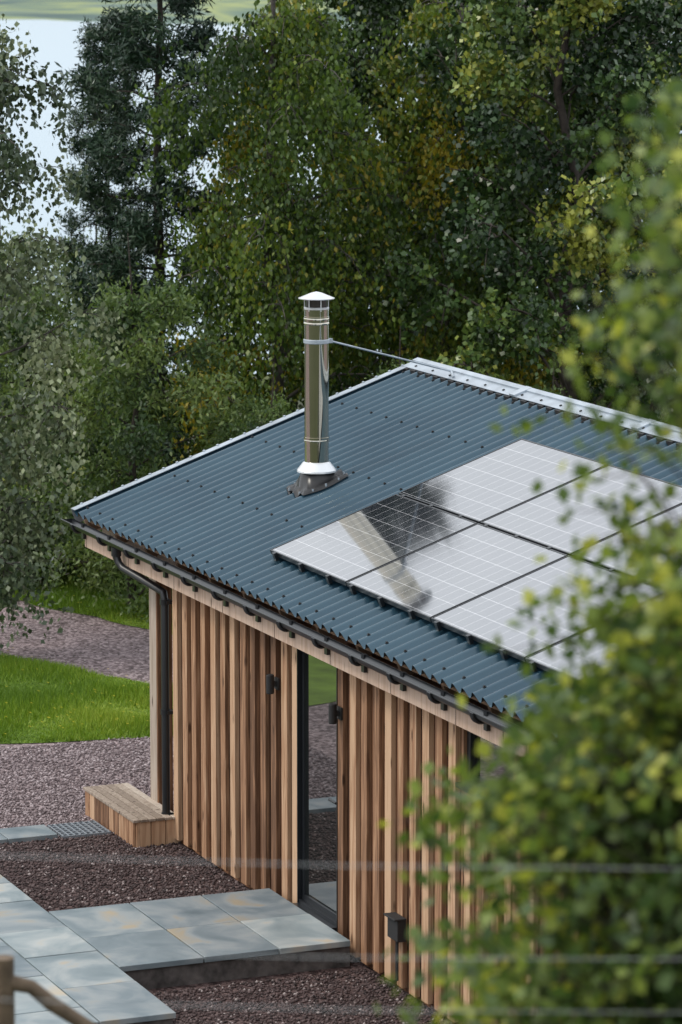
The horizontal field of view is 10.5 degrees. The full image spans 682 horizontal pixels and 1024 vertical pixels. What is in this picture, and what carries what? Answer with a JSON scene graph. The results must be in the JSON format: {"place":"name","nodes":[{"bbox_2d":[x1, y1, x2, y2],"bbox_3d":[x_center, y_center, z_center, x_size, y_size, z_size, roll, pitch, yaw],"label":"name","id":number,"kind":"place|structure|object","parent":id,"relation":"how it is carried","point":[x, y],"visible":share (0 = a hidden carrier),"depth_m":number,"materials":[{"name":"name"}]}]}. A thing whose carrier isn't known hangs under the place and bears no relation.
{"place":"outdoors","nodes":[
{"label":"outdoors","id":0,"kind":"place"},
{"bbox_2d":[0,650,172,743],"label":"lawn","id":1,"kind":"structure","parent":0,"point":[41,701],"depth_m":39.09,"materials":[{"name":"green plant"}]},
{"bbox_2d":[0,14,129,653],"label":"silver birch","id":2,"kind":"object","parent":1,"relation":"on","point":[12,571],"visible":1,"depth_m":41.16,"materials":[{"name":"green plant"}]},
{"bbox_2d":[0,552,172,634],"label":"lawn","id":3,"kind":"structure","parent":0,"point":[99,609],"depth_m":44.90,"materials":[{"name":"green plant"}]},
{"bbox_2d":[0,222,79,433],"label":"willow tree","id":4,"kind":"object","parent":3,"relation":"on","point":[6,257],"visible":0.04,"depth_m":51.95,"materials":[{"name":"green plant"}]},
{"bbox_2d":[0,410,98,536],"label":"understorey shrub","id":5,"kind":"object","parent":3,"relation":"on","point":[52,447],"visible":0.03,"depth_m":48.23,"materials":[{"name":"green plant"}]},
{"bbox_2d":[0,468,108,590],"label":"understorey shrub","id":6,"kind":"object","parent":3,"relation":"on","point":[47,533],"visible":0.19,"depth_m":45.89,"materials":[{"name":"green plant"}]},
{"bbox_2d":[0,272,109,563],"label":"willow tree","id":7,"kind":"object","parent":3,"relation":"on","point":[4,347],"visible":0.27,"depth_m":47.08,"materials":[{"name":"green plant"}]},
{"bbox_2d":[15,452,128,585],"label":"understorey shrub","id":8,"kind":"object","parent":3,"relation":"on","point":[65,477],"visible":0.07,"depth_m":46.41,"materials":[{"name":"green plant"}]},
{"bbox_2d":[45,487,137,598],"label":"understorey shrub","id":9,"kind":"object","parent":3,"relation":"on","point":[106,570],"visible":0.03,"depth_m":45.44,"materials":[{"name":"green plant"}]},
{"bbox_2d":[0,222,201,483],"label":"willow tree","id":10,"kind":"object","parent":3,"relation":"on","point":[69,305],"visible":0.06,"depth_m":50.09,"materials":[{"name":"green plant"}]},
{"bbox_2d":[38,6,173,472],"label":"pine tree","id":11,"kind":"object","parent":3,"relation":"on","point":[79,121],"visible":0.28,"depth_m":49.18,"materials":[{"name":"green plant"}]},
{"bbox_2d":[17,233,254,623],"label":"willow tree","id":12,"kind":"object","parent":3,"relation":"on","point":[137,347],"visible":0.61,"depth_m":43.92,"materials":[{"name":"green plant"}]},
{"bbox_2d":[54,0,269,469],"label":"pine tree","id":13,"kind":"object","parent":3,"relation":"on","point":[136,50],"visible":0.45,"depth_m":47.13,"materials":[{"name":"green plant"}]},
{"bbox_2d":[199,366,296,451],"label":"willow tree","id":14,"kind":"object","parent":3,"relation":"on","point":[266,415],"visible":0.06,"depth_m":43.46,"materials":[{"name":"green plant"}]},
{"bbox_2d":[99,0,434,469],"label":"weeping birch","id":15,"kind":"object","parent":3,"relation":"on","point":[276,76],"visible":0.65,"depth_m":45.52,"materials":[{"name":"green plant"}]},
{"bbox_2d":[192,0,547,409],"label":"broadleaf tree","id":16,"kind":"object","parent":3,"relation":"on","point":[372,12],"visible":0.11,"depth_m":48.74,"materials":[{"name":"green plant"}]},
{"bbox_2d":[364,326,414,379],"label":"willow tree","id":17,"kind":"object","parent":3,"relation":"on","point":[398,365],"visible":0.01,"depth_m":44.28,"materials":[{"name":"green plant"}]},
{"bbox_2d":[255,0,610,396],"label":"weeping birch","id":18,"kind":"object","parent":3,"relation":"on","point":[433,149],"visible":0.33,"depth_m":47.17,"materials":[{"name":"green plant"}]},
{"bbox_2d":[200,0,681,432],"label":"woodland belt","id":19,"kind":"object","parent":3,"relation":"on","point":[336,201],"visible":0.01,"depth_m":53.48,"materials":[{"name":"green plant"}]},
{"bbox_2d":[370,0,681,424],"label":"broadleaf tree","id":20,"kind":"object","parent":3,"relation":"on","point":[589,99],"visible":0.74,"depth_m":44.26,"materials":[{"name":"green plant"}]},
{"bbox_2d":[384,1,678,404],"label":"weeping birch","id":21,"kind":"object","parent":3,"relation":"on","point":[600,216],"visible":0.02,"depth_m":49.20,"materials":[{"name":"green plant"}]},
{"bbox_2d":[520,371,571,397],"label":"willow tree","id":22,"kind":"object","parent":3,"relation":"on","point":[552,388],"visible":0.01,"depth_m":43.38,"materials":[{"name":"green plant"}]},
{"bbox_2d":[505,0,681,413],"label":"broadleaf tree","id":23,"kind":"object","parent":3,"relation":"on","point":[658,70],"visible":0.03,"depth_m":47.65,"materials":[{"name":"green plant"}]},
{"bbox_2d":[0,0,673,1023],"bbox_3d":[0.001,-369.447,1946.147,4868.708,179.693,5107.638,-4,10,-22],"label":"ground","id":24,"kind":"structure","parent":0,"point":[102,646],"depth_m":42.93,"materials":[{"name":"grey gravel"}]},
{"bbox_2d":[0,824,57,843],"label":"stone path","id":25,"kind":"structure","parent":24,"relation":"on","point":[26,833],"depth_m":33.51,"materials":[{"name":"stone"}]},
{"bbox_2d":[0,955,95,1023],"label":"rustic handrail","id":26,"kind":"object","parent":24,"relation":"on","point":[11,983],"visible":0.97,"depth_m":13.42,"materials":[{"name":"brown wood"}]},
{"bbox_2d":[47,820,110,838],"bbox_3d":[-2.384,2.889,33.795,0.455,0.027,0.465,-4,10,-22],"label":"boot scraper grate","id":27,"kind":"object","parent":24,"relation":"on","point":[78,829],"visible":1,"depth_m":33.77,"materials":[{"name":"silver metal"}]},
{"bbox_2d":[0,736,173,836],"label":"gravel stones","id":28,"kind":"object","parent":24,"relation":"on","point":[94,745],"visible":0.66,"depth_m":36.00,"materials":[{"name":"grey gravel"}]},
{"bbox_2d":[83,783,179,846],"bbox_3d":[-1.909,2.765,33.889,0.460,0.260,1.420,-4,10,-22],"label":"timber step","id":29,"kind":"object","parent":24,"relation":"on","point":[131,814],"visible":1,"depth_m":33.60,"materials":[{"name":"brown wood"}]},
{"bbox_2d":[0,830,450,1023],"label":"gravel bed","id":30,"kind":"object","parent":24,"relation":"on","point":[355,963],"visible":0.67,"depth_m":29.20,"materials":[{"name":"brown gravel"}]},
{"bbox_2d":[0,874,349,1023],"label":"stone patio","id":31,"kind":"structure","parent":30,"relation":"on","point":[266,922],"depth_m":29.27,"materials":[{"name":"stone"}]},
{"bbox_2d":[0,855,681,1012],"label":"wire fence","id":32,"kind":"object","parent":24,"relation":"on","point":[339,957],"visible":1,"depth_m":8.26,"materials":[{"name":"grey metal"}]},
{"bbox_2d":[61,357,681,1023],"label":"timber cabin","id":33,"kind":"object","parent":24,"relation":"on","point":[293,781],"visible":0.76,"depth_m":31.30,"materials":[{"name":"brown wood"}]},
{"bbox_2d":[266,674,279,693],"bbox_3d":[-0.569,1.420,30.687,0.101,0.160,0.090,-4,10,-22],"label":"outdoor wall light","id":34,"kind":"object","parent":33,"relation":"attached to","point":[272,682],"visible":1,"depth_m":30.66,"materials":[{"name":"black metal"}]},
{"bbox_2d":[292,649,337,931],"bbox_3d":[-0.142,2.195,30.046,0.220,2.250,0.860,-4,10,-22],"label":"glazed door","id":35,"kind":"structure","parent":33,"relation":"in","point":[317,680],"depth_m":30.15,"materials":[{"name":"black metal"}]},
{"bbox_2d":[328,703,342,723],"bbox_3d":[-0.050,1.597,29.442,0.101,0.160,0.090,-4,10,-22],"label":"outdoor wall light","id":36,"kind":"object","parent":33,"relation":"attached to","point":[335,712],"visible":1,"depth_m":29.42,"materials":[{"name":"black metal"}]},
{"bbox_2d":[286,291,454,497],"bbox_3d":[0.442,-1.189,33.812,0.598,1.819,2.821,7,11,36],"label":"flue chimney","id":37,"kind":"object","parent":33,"relation":"on","point":[316,469],"visible":1,"depth_m":32.86,"materials":[{"name":"silver metal"}]},
{"bbox_2d":[270,494,476,585],"bbox_3d":[0.244,0.239,30.729,1.201,0.482,1.661,-4,10,-22],"label":"solar panel","id":38,"kind":"object","parent":33,"relation":"on","point":[344,550],"visible":1,"depth_m":30.69,"materials":[{"name":"black glass"}]},
{"bbox_2d":[383,912,405,980],"bbox_3d":[0.414,3.357,28.579,0.103,0.515,0.220,-4,10,-22],"label":"outdoor socket box","id":39,"kind":"object","parent":33,"relation":"attached to","point":[396,927],"visible":1,"depth_m":28.52,"materials":[{"name":"black plastic"}]},
{"bbox_2d":[346,523,567,621],"bbox_3d":[0.885,0.483,29.194,1.201,0.482,1.661,-4,10,-22],"label":"solar panel","id":40,"kind":"object","parent":33,"relation":"on","point":[428,582],"visible":1,"depth_m":29.16,"materials":[{"name":"black glass"}]},
{"bbox_2d":[455,731,513,793],"bbox_3d":[1.092,1.822,26.893,0.170,0.525,0.910,-4,10,-22],"label":"window","id":41,"kind":"structure","parent":33,"relation":"in","point":[474,760],"depth_m":27.19,"materials":[{"name":"glass"}]},
{"bbox_2d":[398,439,601,523],"bbox_3d":[1.333,-0.241,31.107,1.201,0.482,1.661,-4,10,-22],"label":"solar panel","id":42,"kind":"object","parent":33,"relation":"on","point":[490,484],"visible":0.93,"depth_m":31.11,"materials":[{"name":"black glass"}]},
{"bbox_2d":[431,555,662,661],"bbox_3d":[1.526,0.726,27.659,1.201,0.482,1.661,-4,10,-22],"label":"solar panel","id":43,"kind":"object","parent":33,"relation":"on","point":[485,617],"visible":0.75,"depth_m":27.81,"materials":[{"name":"black glass"}]},
{"bbox_2d":[480,465,681,554],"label":"solar panel","id":44,"kind":"object","parent":33,"relation":"on","point":[534,520],"visible":0.77,"depth_m":29.64,"materials":[{"name":"black glass"}]},
{"bbox_2d":[525,597,660,686],"bbox_3d":[2.167,0.970,26.125,1.201,0.482,1.661,-4,10,-22],"label":"solar panel","id":45,"kind":"object","parent":33,"relation":"on","point":[541,659],"visible":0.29,"depth_m":26.43,"materials":[{"name":"black glass"}]},
{"bbox_2d":[577,504,681,588],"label":"solar panel","id":46,"kind":"object","parent":33,"relation":"on","point":[611,563],"visible":0.22,"depth_m":28.54,"materials":[{"name":"black glass"}]},
{"bbox_2d":[375,78,681,1023],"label":"birch shrub","id":47,"kind":"object","parent":24,"relation":"on","point":[623,808],"visible":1,"depth_m":8.60,"materials":[{"name":"green plant"}]},
{"bbox_2d":[0,20,681,373],"bbox_3d":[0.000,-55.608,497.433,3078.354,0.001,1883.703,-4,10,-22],"label":"lake water","id":48,"kind":"structure","parent":0,"point":[52,40],"depth_m":418.65,"materials":[{"name":"blue liquid"}]}
]}

